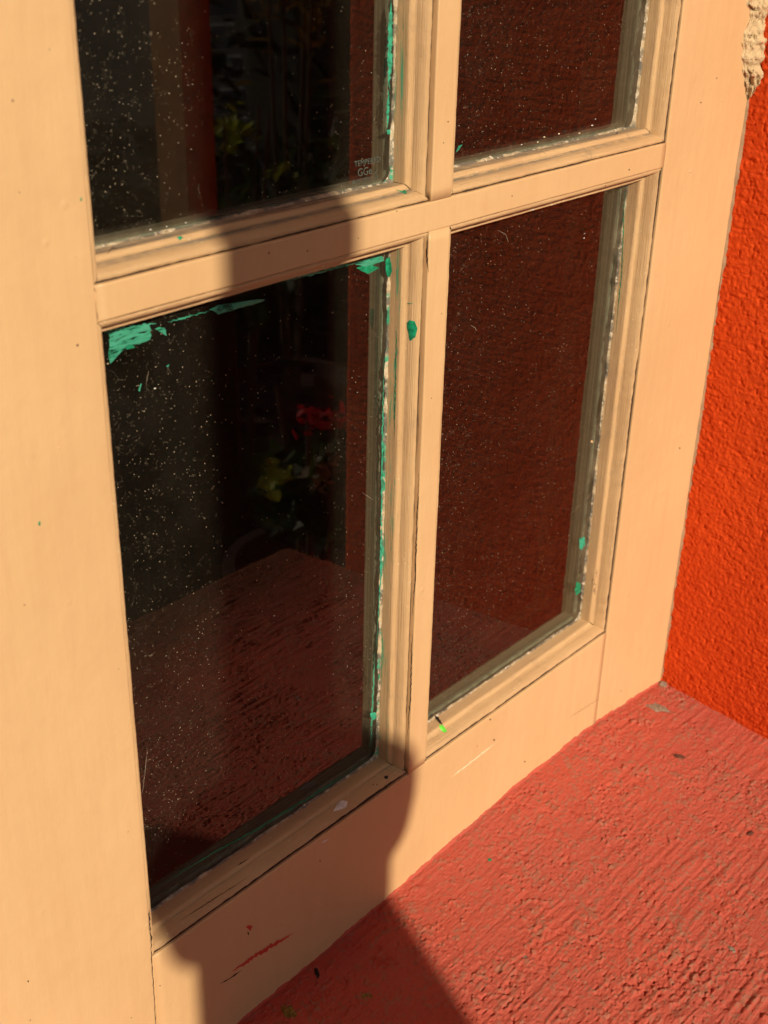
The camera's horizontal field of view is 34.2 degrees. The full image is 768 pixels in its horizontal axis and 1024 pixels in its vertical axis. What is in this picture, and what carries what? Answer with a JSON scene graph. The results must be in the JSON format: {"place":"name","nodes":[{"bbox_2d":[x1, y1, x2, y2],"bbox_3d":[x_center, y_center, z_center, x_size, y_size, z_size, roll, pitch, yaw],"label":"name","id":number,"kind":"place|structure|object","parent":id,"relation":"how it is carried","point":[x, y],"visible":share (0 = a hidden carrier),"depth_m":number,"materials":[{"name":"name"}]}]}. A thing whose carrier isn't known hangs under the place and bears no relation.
{"place":"outdoors","nodes":[
{"label":"outdoors","id":0,"kind":"place"},
{"bbox_2d":[314,968,319,977],"bbox_3d":[-0.043,0.294,0.794,0.003,0.002,0.010,2,27,-16],"label":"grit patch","id":1,"kind":"object","parent":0,"point":[316,972],"visible":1,"depth_m":0.79,"materials":[{"name":"black"}]},
{"bbox_2d":[728,946,735,952],"bbox_3d":[0.235,0.295,0.844,0.005,0.003,0.007,-15,30,-42],"label":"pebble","id":2,"kind":"object","parent":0,"point":[732,949],"visible":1,"depth_m":0.84,"materials":[{"name":"beige stone"}]},
{"label":"ground","id":3,"kind":"structure","parent":0,"visible":0},
{"bbox_2d":[661,0,767,738],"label":"house wall","id":4,"kind":"structure","parent":3,"relation":"on","point":[716,656],"depth_m":0.98,"materials":[{"name":"orange paint"}]},
{"bbox_2d":[0,0,749,1023],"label":"window","id":5,"kind":"structure","parent":4,"relation":"attached to","point":[354,362],"depth_m":0.69,"materials":[{"name":"beige paint"}]},
{"bbox_2d":[237,680,767,1023],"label":"window sill","id":6,"kind":"structure","parent":4,"relation":"attached to","point":[621,877],"depth_m":0.86,"materials":[{"name":"red paint"}]},
{"bbox_2d":[281,1005,296,1017],"bbox_3d":[-0.059,0.308,0.769,0.011,0.002,0.009,15,29,10],"label":"moss spot","id":7,"kind":"object","parent":6,"relation":"on","point":[288,1011],"visible":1,"depth_m":0.77,"materials":[{"name":"plant"}]},
{"bbox_2d":[361,993,372,1000],"bbox_3d":[-0.011,0.304,0.784,0.012,0.003,0.010,15,30,25],"label":"moss spot","id":8,"kind":"object","parent":6,"relation":"on","point":[365,995],"visible":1,"depth_m":0.78,"materials":[{"name":"plant"}]},
{"bbox_2d":[645,703,670,712],"bbox_3d":[0.227,0.163,1.055,0.032,0.002,0.015,25,30,38],"label":"grit patch","id":9,"kind":"object","parent":6,"relation":"on","point":[655,707],"visible":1,"depth_m":1.05,"materials":[{"name":"beige stone"}]},
{"bbox_2d":[658,681,666,686],"bbox_3d":[0.243,0.149,1.086,0.010,0.004,0.010,-1,26,-21],"label":"grit patch","id":10,"kind":"object","parent":6,"relation":"on","point":[663,683],"visible":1,"depth_m":1.08,"materials":[{"name":"beige stone"}]},
{"bbox_2d":[674,754,685,757],"bbox_3d":[0.237,0.195,0.998,0.010,0.003,0.003,9,21,14],"label":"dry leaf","id":11,"kind":"object","parent":6,"relation":"on","point":[678,756],"visible":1,"depth_m":1.00,"materials":[{"name":"brown plant"}]}
]}

